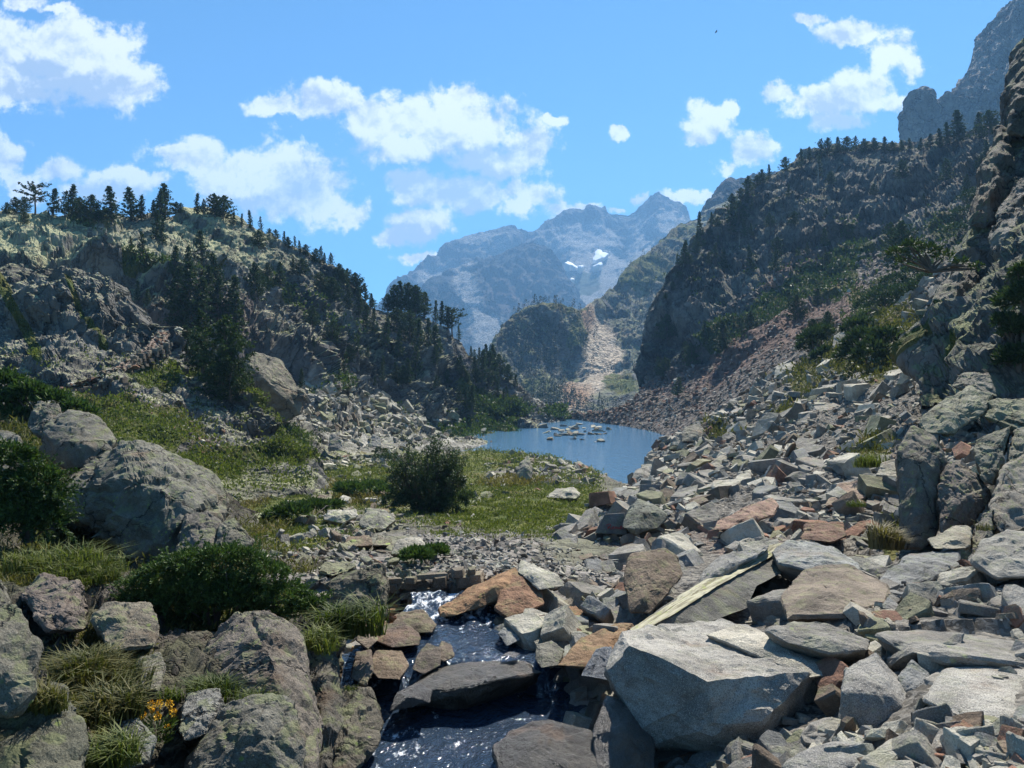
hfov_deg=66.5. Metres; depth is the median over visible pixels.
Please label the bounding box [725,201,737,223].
pine tree
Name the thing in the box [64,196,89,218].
pine tree
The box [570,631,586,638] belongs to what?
rock
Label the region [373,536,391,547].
boulder
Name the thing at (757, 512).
slab
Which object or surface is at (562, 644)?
boulder
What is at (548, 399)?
woods
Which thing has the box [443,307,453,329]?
pine tree
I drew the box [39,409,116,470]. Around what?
boulder
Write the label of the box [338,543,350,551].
meadow stone
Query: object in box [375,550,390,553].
meadow stone
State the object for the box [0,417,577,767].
bank
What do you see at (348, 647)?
bank stone
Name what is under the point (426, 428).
talus block
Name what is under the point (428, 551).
juniper
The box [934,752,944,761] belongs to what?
rock
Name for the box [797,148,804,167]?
pine tree
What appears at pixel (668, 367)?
pine tree
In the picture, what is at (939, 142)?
pine tree
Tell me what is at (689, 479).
rock
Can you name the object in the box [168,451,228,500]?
boulder
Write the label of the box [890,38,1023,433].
cliff
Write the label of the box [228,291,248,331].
pine tree
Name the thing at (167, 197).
pine tree
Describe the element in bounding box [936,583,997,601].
rock
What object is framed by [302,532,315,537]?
meadow stone
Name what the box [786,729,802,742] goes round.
rock
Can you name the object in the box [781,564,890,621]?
slab
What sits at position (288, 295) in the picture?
pine tree
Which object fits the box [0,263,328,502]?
hillside
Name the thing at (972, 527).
rock
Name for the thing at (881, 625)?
rock
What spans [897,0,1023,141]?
mountain
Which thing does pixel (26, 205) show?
pine tree
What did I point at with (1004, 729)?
rock
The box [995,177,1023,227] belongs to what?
cliff block
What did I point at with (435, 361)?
pine tree
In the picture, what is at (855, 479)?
rock
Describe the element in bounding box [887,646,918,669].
rock
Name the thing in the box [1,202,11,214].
pine tree
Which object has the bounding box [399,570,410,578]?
meadow stone
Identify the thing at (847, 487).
boulder
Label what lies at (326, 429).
talus block
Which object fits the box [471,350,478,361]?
pine tree
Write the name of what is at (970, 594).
rock
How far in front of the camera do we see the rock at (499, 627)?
9.57 m
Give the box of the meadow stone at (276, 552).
[269,550,281,555]
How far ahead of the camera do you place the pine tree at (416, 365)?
154.54 m
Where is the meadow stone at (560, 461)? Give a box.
[558,458,566,464]
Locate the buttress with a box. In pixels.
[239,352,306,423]
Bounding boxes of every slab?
[518,560,563,589]
[630,543,781,629]
[699,545,768,581]
[710,453,728,464]
[714,498,778,530]
[765,621,869,662]
[772,540,860,579]
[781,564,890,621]
[875,630,1023,667]
[879,549,960,583]
[922,666,1023,717]
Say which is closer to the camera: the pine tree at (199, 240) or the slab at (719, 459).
the slab at (719, 459)
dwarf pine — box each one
[793,321,836,352]
[807,343,834,362]
[831,311,903,370]
[850,270,918,310]
[897,255,933,283]
[941,189,974,234]
[988,258,1023,371]
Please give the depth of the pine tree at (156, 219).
134.94 m
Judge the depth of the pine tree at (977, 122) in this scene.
223.81 m
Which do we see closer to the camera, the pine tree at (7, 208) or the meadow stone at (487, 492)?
the meadow stone at (487, 492)
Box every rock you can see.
[493,616,504,624]
[493,623,503,630]
[504,611,543,650]
[523,608,546,619]
[537,589,568,611]
[538,423,547,427]
[540,605,581,642]
[553,523,578,529]
[558,581,604,599]
[562,644,580,680]
[563,711,591,728]
[564,677,578,694]
[569,698,595,705]
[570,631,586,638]
[575,564,590,571]
[578,669,610,690]
[579,702,602,715]
[580,595,613,623]
[584,559,601,572]
[585,701,601,730]
[595,683,607,700]
[608,543,645,562]
[613,582,624,590]
[613,609,646,623]
[627,495,637,505]
[628,614,644,625]
[650,532,700,554]
[654,749,686,767]
[658,752,691,767]
[663,757,684,767]
[677,548,704,566]
[681,501,719,531]
[682,473,707,486]
[687,751,724,767]
[691,480,705,487]
[711,479,740,489]
[720,518,764,543]
[724,740,753,759]
[727,756,751,767]
[729,484,743,495]
[731,737,743,762]
[737,538,754,542]
[737,538,778,550]
[746,589,786,623]
[752,485,779,499]
[752,744,780,767]
[757,520,772,532]
[758,730,789,753]
[762,494,802,506]
[767,744,796,753]
[771,501,798,518]
[771,753,781,757]
[773,518,796,527]
[785,741,806,755]
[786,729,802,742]
[791,519,826,531]
[794,724,816,745]
[800,717,840,738]
[801,734,814,747]
[815,657,847,689]
[824,743,875,754]
[833,716,855,736]
[836,478,857,483]
[837,731,849,741]
[841,520,878,539]
[850,556,884,569]
[857,616,891,637]
[860,739,899,767]
[863,565,894,575]
[864,649,873,657]
[864,728,885,741]
[864,730,900,736]
[871,610,902,620]
[880,720,907,733]
[880,760,914,767]
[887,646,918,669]
[891,729,941,767]
[895,592,934,619]
[900,581,942,602]
[912,703,954,722]
[914,717,938,730]
[924,669,942,684]
[928,543,941,551]
[932,728,943,751]
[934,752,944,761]
[935,566,986,585]
[935,720,961,728]
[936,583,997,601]
[940,724,994,752]
[941,641,957,644]
[943,726,991,754]
[949,633,963,642]
[950,711,983,725]
[951,588,981,601]
[957,599,1000,617]
[970,521,994,534]
[972,732,997,746]
[974,747,1006,759]
[976,509,988,521]
[985,574,1017,582]
[988,595,1001,607]
[990,765,1023,767]
[992,714,1023,733]
[997,724,1023,740]
[999,714,1022,729]
[1001,584,1023,629]
[1006,731,1023,755]
[1006,756,1023,764]
[1012,705,1023,717]
[1014,648,1023,658]
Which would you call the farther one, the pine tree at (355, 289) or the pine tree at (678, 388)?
the pine tree at (678, 388)
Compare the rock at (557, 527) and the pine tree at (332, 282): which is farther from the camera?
the pine tree at (332, 282)
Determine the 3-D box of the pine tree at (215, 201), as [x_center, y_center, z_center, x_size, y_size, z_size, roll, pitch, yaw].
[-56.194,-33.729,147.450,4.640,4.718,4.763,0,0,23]
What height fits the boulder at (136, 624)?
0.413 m
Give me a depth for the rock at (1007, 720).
4.46 m
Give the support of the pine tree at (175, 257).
on the hillside at (44, 240)
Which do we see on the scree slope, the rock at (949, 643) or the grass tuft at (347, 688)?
the rock at (949, 643)
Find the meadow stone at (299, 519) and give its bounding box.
[295,515,305,522]
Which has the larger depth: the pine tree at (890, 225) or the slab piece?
the pine tree at (890, 225)
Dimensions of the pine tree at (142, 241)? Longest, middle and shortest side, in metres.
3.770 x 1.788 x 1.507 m
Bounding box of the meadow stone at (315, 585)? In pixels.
[303,578,320,589]
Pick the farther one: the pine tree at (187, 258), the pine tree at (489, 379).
the pine tree at (489, 379)
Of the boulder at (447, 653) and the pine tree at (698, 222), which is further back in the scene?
the pine tree at (698, 222)
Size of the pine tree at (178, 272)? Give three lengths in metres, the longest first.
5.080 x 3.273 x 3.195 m
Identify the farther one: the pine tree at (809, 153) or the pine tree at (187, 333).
the pine tree at (809, 153)
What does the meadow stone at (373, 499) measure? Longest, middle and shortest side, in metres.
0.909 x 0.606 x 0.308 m
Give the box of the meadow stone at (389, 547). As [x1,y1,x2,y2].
[386,545,393,550]
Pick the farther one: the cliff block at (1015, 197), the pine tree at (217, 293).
the pine tree at (217, 293)
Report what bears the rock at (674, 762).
on the scree slope
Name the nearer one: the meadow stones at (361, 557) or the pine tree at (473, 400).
the meadow stones at (361, 557)
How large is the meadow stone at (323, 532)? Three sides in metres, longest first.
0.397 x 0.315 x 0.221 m
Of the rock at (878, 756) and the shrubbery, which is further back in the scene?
the shrubbery
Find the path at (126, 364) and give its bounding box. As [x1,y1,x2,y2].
[66,331,168,388]
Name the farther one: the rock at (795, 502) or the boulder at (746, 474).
the boulder at (746, 474)
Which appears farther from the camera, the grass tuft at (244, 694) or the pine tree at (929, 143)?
the pine tree at (929, 143)
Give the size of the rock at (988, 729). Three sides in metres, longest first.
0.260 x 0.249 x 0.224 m
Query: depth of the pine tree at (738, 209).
243.42 m
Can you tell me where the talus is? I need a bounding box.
[285,375,486,468]
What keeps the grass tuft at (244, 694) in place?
on the boulder at (253, 731)
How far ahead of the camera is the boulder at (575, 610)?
9.53 m
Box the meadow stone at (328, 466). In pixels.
[324,464,333,470]
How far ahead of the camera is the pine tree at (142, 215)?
146.24 m
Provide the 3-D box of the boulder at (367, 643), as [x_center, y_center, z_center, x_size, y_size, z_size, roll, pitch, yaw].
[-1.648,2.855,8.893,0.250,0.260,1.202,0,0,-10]
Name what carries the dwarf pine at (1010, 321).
on the cliff
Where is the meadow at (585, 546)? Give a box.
[221,450,625,653]
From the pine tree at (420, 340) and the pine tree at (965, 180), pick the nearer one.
the pine tree at (420, 340)
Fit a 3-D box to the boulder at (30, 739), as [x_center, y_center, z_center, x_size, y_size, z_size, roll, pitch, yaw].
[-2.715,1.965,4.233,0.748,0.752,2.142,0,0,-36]
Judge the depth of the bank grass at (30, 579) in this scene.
11.47 m
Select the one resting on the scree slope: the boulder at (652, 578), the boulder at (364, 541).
the boulder at (652, 578)
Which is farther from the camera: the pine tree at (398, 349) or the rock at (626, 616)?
the pine tree at (398, 349)
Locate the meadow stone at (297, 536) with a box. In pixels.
[289,533,304,545]
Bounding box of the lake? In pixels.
[460,419,664,483]
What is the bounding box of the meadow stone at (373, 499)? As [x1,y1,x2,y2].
[362,497,380,503]
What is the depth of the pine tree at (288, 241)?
153.97 m
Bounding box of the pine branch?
[883,235,986,272]
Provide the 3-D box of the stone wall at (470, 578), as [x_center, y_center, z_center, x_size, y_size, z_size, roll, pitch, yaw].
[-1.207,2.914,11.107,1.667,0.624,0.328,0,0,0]
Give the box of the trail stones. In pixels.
[59,328,170,390]
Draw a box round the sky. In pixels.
[0,0,1011,307]
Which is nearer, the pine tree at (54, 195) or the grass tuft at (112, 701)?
the grass tuft at (112, 701)
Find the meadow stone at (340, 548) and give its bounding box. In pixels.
[336,545,345,552]
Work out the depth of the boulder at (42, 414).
15.75 m
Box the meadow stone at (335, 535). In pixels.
[329,529,341,541]
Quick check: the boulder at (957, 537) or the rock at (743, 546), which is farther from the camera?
the rock at (743, 546)
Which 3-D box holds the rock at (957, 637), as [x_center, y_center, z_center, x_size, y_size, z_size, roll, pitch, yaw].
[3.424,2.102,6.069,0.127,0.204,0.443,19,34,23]
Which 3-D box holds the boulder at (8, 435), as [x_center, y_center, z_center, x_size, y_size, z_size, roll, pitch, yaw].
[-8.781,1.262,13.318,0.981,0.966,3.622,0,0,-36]
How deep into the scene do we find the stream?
7.71 m
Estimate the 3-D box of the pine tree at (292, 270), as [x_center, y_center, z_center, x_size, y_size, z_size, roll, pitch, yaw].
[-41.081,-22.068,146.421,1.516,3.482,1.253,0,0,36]
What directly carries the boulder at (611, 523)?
on the rock
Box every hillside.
[0,206,570,459]
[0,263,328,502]
[570,124,1000,435]
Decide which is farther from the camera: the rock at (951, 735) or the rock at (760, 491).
the rock at (760, 491)
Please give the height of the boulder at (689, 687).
1.505 m
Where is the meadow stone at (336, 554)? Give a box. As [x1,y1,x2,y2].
[333,551,344,557]
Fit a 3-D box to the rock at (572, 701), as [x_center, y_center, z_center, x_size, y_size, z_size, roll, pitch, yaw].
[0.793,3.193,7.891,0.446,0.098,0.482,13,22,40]
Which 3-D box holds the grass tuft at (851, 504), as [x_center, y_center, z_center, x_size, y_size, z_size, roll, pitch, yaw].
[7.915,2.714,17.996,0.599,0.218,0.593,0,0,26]
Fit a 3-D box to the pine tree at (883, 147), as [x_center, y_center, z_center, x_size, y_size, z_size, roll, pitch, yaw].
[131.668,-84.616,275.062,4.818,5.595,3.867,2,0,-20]
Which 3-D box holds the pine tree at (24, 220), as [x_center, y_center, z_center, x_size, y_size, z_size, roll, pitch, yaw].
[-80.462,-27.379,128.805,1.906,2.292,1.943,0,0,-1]
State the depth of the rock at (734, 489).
25.49 m
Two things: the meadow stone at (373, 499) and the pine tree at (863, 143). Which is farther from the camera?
the pine tree at (863, 143)
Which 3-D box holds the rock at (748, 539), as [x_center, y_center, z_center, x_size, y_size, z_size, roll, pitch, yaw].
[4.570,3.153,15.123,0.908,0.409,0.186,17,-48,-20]
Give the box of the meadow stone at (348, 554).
[342,550,354,557]
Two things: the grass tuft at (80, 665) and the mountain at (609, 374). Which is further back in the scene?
the mountain at (609, 374)
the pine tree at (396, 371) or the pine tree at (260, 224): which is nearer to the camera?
the pine tree at (396, 371)
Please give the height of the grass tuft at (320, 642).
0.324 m
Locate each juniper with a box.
[0,365,102,420]
[0,436,85,547]
[105,533,337,631]
[259,496,346,523]
[331,478,395,495]
[397,541,450,564]
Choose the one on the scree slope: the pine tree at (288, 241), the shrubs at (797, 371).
the shrubs at (797, 371)
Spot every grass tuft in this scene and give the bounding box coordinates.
[0,536,136,582]
[23,671,88,715]
[37,638,174,692]
[47,553,130,585]
[71,668,178,730]
[84,713,168,767]
[153,668,254,703]
[224,683,282,707]
[292,618,348,655]
[298,589,409,640]
[344,685,356,691]
[845,498,866,506]
[849,450,890,467]
[854,518,921,550]
[973,520,993,531]
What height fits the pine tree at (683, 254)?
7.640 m
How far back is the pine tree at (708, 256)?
225.52 m
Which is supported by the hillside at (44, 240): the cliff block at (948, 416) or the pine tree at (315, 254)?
the pine tree at (315, 254)
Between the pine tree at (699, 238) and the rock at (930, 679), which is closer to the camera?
the rock at (930, 679)
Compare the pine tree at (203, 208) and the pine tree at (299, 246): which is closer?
the pine tree at (203, 208)
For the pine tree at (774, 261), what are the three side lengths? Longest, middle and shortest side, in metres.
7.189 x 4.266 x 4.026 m
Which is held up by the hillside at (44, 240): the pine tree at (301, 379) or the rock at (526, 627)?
the pine tree at (301, 379)
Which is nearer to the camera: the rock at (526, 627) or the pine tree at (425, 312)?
the rock at (526, 627)
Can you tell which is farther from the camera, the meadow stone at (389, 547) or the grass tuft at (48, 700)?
the meadow stone at (389, 547)
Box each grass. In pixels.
[0,402,323,742]
[237,472,552,510]
[240,447,608,549]
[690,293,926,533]
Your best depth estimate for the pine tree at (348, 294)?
152.34 m
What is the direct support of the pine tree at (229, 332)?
on the hillside at (60, 311)
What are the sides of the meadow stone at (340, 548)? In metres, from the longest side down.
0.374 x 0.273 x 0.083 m
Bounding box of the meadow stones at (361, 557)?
[255,449,607,589]
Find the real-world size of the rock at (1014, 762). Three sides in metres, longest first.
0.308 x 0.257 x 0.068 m
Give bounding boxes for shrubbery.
[62,207,572,446]
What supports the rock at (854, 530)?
on the scree slope
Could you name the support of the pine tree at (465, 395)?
on the hillside at (44, 240)
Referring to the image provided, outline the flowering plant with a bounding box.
[140,698,178,746]
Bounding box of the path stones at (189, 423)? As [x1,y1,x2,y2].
[105,324,229,463]
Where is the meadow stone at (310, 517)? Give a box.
[306,515,316,520]
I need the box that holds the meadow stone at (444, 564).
[436,563,446,568]
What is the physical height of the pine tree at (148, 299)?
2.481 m
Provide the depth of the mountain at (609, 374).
558.94 m
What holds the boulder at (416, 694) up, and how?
in the stream
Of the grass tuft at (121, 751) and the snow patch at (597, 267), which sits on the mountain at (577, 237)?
the snow patch at (597, 267)
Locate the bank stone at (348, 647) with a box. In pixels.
[344,640,359,653]
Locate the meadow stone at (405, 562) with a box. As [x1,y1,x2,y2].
[399,559,413,564]
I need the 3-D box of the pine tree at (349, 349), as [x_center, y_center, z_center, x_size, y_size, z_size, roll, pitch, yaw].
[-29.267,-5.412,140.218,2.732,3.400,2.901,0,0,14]
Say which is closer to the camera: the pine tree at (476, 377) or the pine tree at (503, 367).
the pine tree at (476, 377)
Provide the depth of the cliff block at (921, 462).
13.24 m
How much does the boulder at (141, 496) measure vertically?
2.047 m
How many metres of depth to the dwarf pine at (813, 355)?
80.53 m
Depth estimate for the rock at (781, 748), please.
5.28 m
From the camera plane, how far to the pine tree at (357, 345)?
141.22 m
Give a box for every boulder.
[0,430,22,487]
[0,580,43,718]
[0,681,89,767]
[21,572,88,633]
[28,401,61,438]
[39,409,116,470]
[63,440,230,561]
[90,601,159,650]
[108,716,156,767]
[132,652,165,690]
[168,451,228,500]
[175,511,221,561]
[179,688,223,740]
[184,693,305,767]
[203,610,323,767]
[215,518,254,554]
[296,555,313,563]
[301,617,346,767]
[317,494,331,498]
[318,561,355,575]
[323,509,357,524]
[324,563,389,616]
[328,433,342,450]
[332,685,383,767]
[344,535,371,547]
[351,649,373,686]
[355,626,377,648]
[359,508,394,530]
[368,434,381,446]
[372,650,408,679]
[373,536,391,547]
[376,621,420,647]
[379,437,393,448]
[390,683,431,710]
[391,537,424,556]
[393,609,436,633]
[412,643,440,674]
[415,660,541,709]
[438,567,516,616]
[439,641,454,661]
[492,719,597,767]
[494,571,543,617]
[498,627,519,645]
[502,652,518,656]
[517,456,532,479]
[535,641,563,667]
[547,487,579,500]
[553,641,568,648]
[558,623,633,668]
[569,606,584,615]
[581,647,611,679]
[592,695,656,767]
[595,513,626,534]
[604,618,817,751]
[623,499,666,534]
[623,548,682,613]
[632,466,650,481]
[682,423,705,441]
[735,470,751,485]
[774,363,794,378]
[782,735,865,767]
[800,521,846,542]
[826,480,865,505]
[832,332,845,347]
[838,653,905,727]
[876,459,896,476]
[897,659,929,692]
[927,525,971,549]
[950,720,973,727]
[970,529,1023,580]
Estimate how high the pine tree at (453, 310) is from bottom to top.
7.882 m
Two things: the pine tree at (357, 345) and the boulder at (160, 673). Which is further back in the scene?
the pine tree at (357, 345)
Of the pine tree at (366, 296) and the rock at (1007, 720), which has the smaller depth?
the rock at (1007, 720)
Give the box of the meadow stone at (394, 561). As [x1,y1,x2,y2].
[386,558,398,568]
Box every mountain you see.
[375,192,691,312]
[402,241,585,355]
[477,169,782,414]
[701,171,777,213]
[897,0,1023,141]
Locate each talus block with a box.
[304,381,313,389]
[315,389,326,395]
[316,410,328,419]
[322,381,338,393]
[323,427,331,433]
[326,411,337,421]
[331,425,338,432]
[338,393,347,397]
[341,398,349,405]
[345,386,355,390]
[346,391,353,398]
[349,439,363,447]
[365,425,371,433]
[372,403,387,407]
[374,405,386,414]
[390,427,401,434]
[392,403,400,412]
[402,399,413,412]
[414,435,423,440]
[420,425,435,432]
[448,411,459,420]
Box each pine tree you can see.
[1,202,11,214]
[9,197,24,213]
[13,181,51,214]
[17,211,29,223]
[20,196,32,212]
[46,188,62,215]
[55,190,71,216]
[62,184,78,215]
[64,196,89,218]
[74,194,104,219]
[93,203,103,222]
[101,186,126,222]
[118,186,144,221]
[134,280,140,301]
[135,194,148,220]
[136,231,147,254]
[142,289,151,305]
[148,189,169,218]
[149,199,155,219]
[149,210,165,239]
[156,183,176,218]
[157,218,167,245]
[157,293,197,336]
[163,246,181,274]
[164,261,212,313]
[165,266,185,296]
[169,201,179,214]
[176,202,183,213]
[180,308,218,382]
[181,325,201,363]
[182,245,196,275]
[186,314,259,394]
[188,276,214,326]
[191,229,209,264]
[193,193,200,214]
[199,264,215,303]
[200,199,208,214]
[201,193,227,217]
[205,252,228,289]
[205,347,254,402]
[207,195,237,219]
[209,276,229,321]
[223,275,243,314]
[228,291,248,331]
[229,211,235,225]
[243,262,269,301]
[247,210,252,228]
[248,230,267,247]
[258,216,263,230]
[263,262,273,276]
[271,229,280,238]
[273,261,287,285]
[284,237,293,247]
[284,282,291,300]
[290,257,296,274]
[291,236,298,249]
[293,258,310,274]
[297,240,302,252]
[298,368,305,387]
[302,244,310,255]
[302,305,323,326]
[310,248,322,262]
[310,271,330,291]
[318,246,323,260]
[321,253,326,264]
[321,277,344,301]
[321,320,342,343]
[326,252,334,265]
[333,263,346,276]
[337,268,348,283]
[341,283,353,309]
[341,352,349,373]
[343,268,354,284]
[344,345,355,362]
[349,272,367,295]
[352,278,356,295]
[353,334,363,358]
[354,286,363,316]
[359,304,372,327]
[362,283,369,300]
[364,346,369,357]
[367,293,375,309]
[370,307,379,334]
[376,317,392,349]
[378,295,394,311]
[380,362,385,382]
[383,307,409,333]
[385,284,405,309]
[390,362,401,384]
[391,330,405,359]
[392,281,408,310]
[396,282,423,311]
[396,365,409,384]
[399,310,424,342]
[403,358,414,384]
[404,284,428,314]
[409,346,423,379]
[410,319,424,349]
[416,291,432,318]
[423,317,433,346]
[426,325,444,356]
[431,300,438,321]
[431,346,440,365]
[433,375,436,387]
[436,301,445,325]
[439,305,467,337]
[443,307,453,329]
[444,370,451,385]
[454,358,459,371]
[456,325,460,339]
[459,355,463,373]
[459,365,469,376]
[463,387,471,408]
[467,384,478,409]
[470,356,478,372]
[470,369,481,383]
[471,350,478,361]
[475,349,490,384]
[481,344,491,369]
[481,350,499,388]
[488,344,499,371]
[492,360,500,386]
[494,378,501,396]
[496,354,509,376]
[501,364,514,381]
[512,374,517,386]
[652,314,675,340]
[665,359,671,370]
[671,376,684,395]
[677,240,689,265]
[680,343,701,366]
[684,252,694,263]
[690,240,701,253]
[692,230,702,246]
[696,211,703,234]
[702,320,708,342]
[705,252,712,264]
[709,212,714,224]
[713,216,721,226]
[713,320,733,352]
[719,248,729,271]
[724,209,739,234]
[725,193,737,207]
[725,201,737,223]
[727,200,750,222]
[734,187,743,198]
[740,311,758,328]
[741,175,755,193]
[744,189,749,203]
[744,245,755,271]
[750,175,762,188]
[755,169,768,183]
[763,213,776,227]
[766,164,771,179]
[767,248,782,274]
[770,236,786,253]
[777,157,789,171]
[783,294,810,321]
[784,185,790,197]
[786,211,799,225]
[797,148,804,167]
[803,319,820,349]
[806,147,813,161]
[811,287,823,305]
[814,138,826,156]
[815,154,822,176]
[819,252,833,264]
[819,311,839,338]
[820,137,836,155]
[820,227,830,245]
[824,171,835,184]
[833,137,843,153]
[840,136,855,152]
[840,220,848,239]
[850,136,860,151]
[858,138,870,152]
[868,137,879,150]
[869,184,878,194]
[874,222,899,256]
[879,136,889,151]
[879,220,925,272]
[887,141,898,151]
[892,159,910,178]
[899,140,904,151]
[906,138,913,150]
[916,137,922,149]
[922,133,934,147]
[934,128,946,148]
[938,158,955,183]
[942,122,953,144]
[948,109,972,144]
[951,212,962,222]
[960,173,971,189]
[964,185,976,205]
[968,112,987,139]
[973,154,984,168]
[974,109,1000,137]
[980,140,990,156]
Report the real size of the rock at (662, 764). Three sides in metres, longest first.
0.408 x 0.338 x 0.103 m
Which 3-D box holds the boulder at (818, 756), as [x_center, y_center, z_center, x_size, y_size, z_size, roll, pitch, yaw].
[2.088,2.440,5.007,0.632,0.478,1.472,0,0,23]
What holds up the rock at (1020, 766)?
on the scree slope
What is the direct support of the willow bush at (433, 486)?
on the meadow at (585, 546)
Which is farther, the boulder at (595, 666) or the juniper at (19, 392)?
the juniper at (19, 392)
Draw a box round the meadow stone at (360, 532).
[353,529,364,535]
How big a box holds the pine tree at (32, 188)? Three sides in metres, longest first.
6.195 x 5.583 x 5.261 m
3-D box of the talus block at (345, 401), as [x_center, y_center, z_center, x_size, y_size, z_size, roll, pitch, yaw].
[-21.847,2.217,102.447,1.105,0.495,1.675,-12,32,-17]
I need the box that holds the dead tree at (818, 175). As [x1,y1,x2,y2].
[815,164,820,184]
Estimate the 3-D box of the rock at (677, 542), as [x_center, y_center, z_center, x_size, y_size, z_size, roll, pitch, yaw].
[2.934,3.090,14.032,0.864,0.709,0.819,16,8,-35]
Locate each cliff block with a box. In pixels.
[895,425,947,549]
[919,385,992,436]
[930,262,979,305]
[936,462,991,532]
[952,372,996,396]
[966,125,1018,227]
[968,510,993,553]
[973,425,1010,484]
[983,398,1023,430]
[988,205,1022,261]
[988,454,1023,533]
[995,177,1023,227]
[1006,79,1023,138]
[1006,426,1023,462]
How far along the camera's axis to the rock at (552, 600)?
10.40 m
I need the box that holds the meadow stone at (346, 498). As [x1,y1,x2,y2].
[339,495,351,504]
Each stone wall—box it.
[71,376,130,397]
[117,342,172,373]
[387,566,484,605]
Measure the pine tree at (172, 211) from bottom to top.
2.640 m
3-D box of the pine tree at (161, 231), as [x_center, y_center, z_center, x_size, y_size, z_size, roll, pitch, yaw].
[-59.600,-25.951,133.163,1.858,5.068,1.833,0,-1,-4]
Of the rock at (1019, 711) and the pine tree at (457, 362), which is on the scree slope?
the rock at (1019, 711)
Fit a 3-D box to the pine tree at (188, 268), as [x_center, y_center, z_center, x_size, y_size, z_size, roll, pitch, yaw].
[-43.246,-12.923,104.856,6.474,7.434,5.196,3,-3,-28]
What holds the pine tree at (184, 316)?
on the hillside at (44, 240)
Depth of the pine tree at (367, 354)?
143.85 m
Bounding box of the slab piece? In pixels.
[706,624,822,679]
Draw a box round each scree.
[499,255,1023,767]
[570,246,886,434]
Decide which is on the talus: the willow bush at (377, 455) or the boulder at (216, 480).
the willow bush at (377, 455)
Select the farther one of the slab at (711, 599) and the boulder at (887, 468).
the boulder at (887, 468)
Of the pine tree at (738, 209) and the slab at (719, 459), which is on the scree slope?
the slab at (719, 459)
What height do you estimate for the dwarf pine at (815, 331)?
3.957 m
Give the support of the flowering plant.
on the bank at (190, 658)
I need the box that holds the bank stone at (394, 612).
[388,607,398,615]
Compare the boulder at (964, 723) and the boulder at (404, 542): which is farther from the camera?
the boulder at (404, 542)
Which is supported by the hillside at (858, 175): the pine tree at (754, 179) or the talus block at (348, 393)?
the pine tree at (754, 179)
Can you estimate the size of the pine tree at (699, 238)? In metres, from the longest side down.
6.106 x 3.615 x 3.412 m
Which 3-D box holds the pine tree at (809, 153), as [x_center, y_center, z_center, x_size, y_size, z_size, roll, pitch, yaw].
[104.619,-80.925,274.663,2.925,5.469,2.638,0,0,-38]
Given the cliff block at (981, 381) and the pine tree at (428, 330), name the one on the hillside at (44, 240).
the pine tree at (428, 330)
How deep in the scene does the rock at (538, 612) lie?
9.44 m
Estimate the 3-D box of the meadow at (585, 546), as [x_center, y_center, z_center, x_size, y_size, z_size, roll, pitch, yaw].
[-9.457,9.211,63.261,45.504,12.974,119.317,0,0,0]
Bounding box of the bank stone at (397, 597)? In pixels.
[388,593,400,605]
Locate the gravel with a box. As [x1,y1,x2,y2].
[386,527,622,591]
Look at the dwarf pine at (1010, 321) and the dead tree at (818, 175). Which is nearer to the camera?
the dwarf pine at (1010, 321)
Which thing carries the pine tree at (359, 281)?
on the hillside at (44, 240)
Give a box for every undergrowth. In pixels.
[0,342,327,500]
[655,194,967,357]
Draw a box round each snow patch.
[564,261,577,270]
[577,265,583,273]
[592,249,608,263]
[592,262,602,272]
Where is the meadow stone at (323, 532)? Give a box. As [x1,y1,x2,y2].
[318,528,330,536]
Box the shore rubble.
[447,385,569,444]
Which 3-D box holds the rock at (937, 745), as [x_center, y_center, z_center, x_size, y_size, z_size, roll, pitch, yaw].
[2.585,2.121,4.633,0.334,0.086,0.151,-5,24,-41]
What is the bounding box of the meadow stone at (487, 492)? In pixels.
[480,491,493,498]
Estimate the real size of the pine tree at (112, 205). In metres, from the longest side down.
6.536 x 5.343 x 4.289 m
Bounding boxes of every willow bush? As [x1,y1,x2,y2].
[371,447,392,461]
[380,431,476,512]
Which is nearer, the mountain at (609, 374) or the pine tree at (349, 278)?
the pine tree at (349, 278)
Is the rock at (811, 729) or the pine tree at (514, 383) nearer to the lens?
the rock at (811, 729)
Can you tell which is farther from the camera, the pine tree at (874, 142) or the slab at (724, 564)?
the pine tree at (874, 142)
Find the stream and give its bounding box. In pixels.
[340,590,586,767]
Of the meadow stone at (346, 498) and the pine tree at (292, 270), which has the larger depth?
the pine tree at (292, 270)
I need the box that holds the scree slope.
[573,262,1023,767]
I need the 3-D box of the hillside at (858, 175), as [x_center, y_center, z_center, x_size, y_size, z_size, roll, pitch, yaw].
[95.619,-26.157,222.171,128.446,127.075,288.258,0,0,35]
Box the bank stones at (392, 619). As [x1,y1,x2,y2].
[350,579,614,642]
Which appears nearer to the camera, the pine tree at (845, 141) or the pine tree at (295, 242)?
the pine tree at (295, 242)
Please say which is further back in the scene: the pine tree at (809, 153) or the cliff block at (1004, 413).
the pine tree at (809, 153)
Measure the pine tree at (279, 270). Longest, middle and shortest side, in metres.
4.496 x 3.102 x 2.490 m
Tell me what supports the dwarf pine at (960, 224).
on the hillside at (858, 175)
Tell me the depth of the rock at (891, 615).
7.42 m
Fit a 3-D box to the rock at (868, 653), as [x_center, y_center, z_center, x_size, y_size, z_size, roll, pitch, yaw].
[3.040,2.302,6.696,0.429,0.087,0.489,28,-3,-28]
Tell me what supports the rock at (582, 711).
on the scree slope
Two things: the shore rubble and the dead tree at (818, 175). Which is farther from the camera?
the dead tree at (818, 175)
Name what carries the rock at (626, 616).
on the scree slope
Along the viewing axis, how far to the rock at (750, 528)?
15.48 m
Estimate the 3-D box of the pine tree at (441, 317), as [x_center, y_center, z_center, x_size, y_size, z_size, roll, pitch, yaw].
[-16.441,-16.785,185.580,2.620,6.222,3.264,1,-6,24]
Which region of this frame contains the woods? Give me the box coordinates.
[495,228,691,413]
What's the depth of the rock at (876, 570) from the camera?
10.53 m
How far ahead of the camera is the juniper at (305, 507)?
23.00 m

